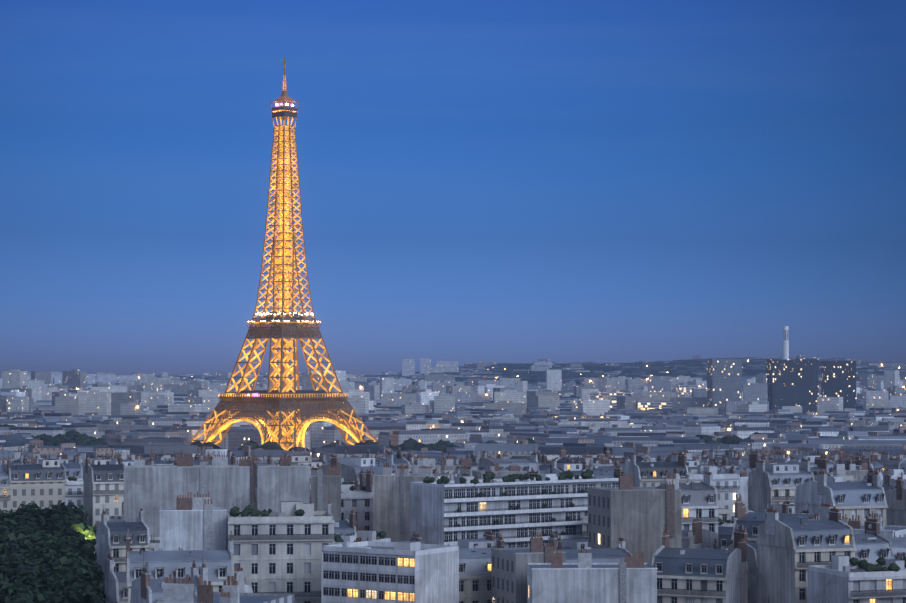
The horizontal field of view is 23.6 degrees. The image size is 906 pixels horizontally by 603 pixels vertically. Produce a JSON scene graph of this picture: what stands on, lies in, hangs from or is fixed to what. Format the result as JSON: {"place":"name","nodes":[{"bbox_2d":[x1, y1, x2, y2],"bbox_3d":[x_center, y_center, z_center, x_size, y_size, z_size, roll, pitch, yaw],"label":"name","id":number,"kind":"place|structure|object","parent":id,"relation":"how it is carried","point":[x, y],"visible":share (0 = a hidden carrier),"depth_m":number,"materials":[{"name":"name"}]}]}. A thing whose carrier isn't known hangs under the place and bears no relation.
{"place":"outdoors","nodes":[
{"label":"outdoors","id":0,"kind":"place"},
{"bbox_2d":[115,374,376,374],"bbox_3d":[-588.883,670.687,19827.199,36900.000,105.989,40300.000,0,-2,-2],"label":"ground","id":1,"kind":"structure","parent":0,"point":[210,374],"depth_m":38583.53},
{"bbox_2d":[190,57,376,450],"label":"eiffel tower","id":2,"kind":"structure","parent":1,"relation":"on","point":[284,320],"depth_m":1703.00,"materials":[{"name":"brown metal"}]},
{"bbox_2d":[0,424,905,602],"bbox_3d":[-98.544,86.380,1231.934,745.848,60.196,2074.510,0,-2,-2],"label":"buildings","id":3,"kind":"structure","parent":1,"relation":"on","point":[777,526],"depth_m":392.00,"materials":[{"name":"stone"}]},
{"bbox_2d":[0,355,905,463],"bbox_3d":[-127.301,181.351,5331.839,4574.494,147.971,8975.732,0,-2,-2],"label":"city","id":4,"kind":"object","parent":1,"relation":"on","point":[654,410],"visible":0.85,"depth_m":2632.23,"materials":[{"name":"grey"}]},
{"bbox_2d":[783,326,788,358],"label":"chimney","id":5,"kind":"object","parent":1,"relation":"on","point":[785,347],"visible":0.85,"depth_m":2828.45,"materials":[{"name":"grey"}]},
{"bbox_2d":[0,0,905,373],"label":"sky","id":6,"kind":"structure","parent":0,"point":[498,181],"materials":[{"name":"blue"}]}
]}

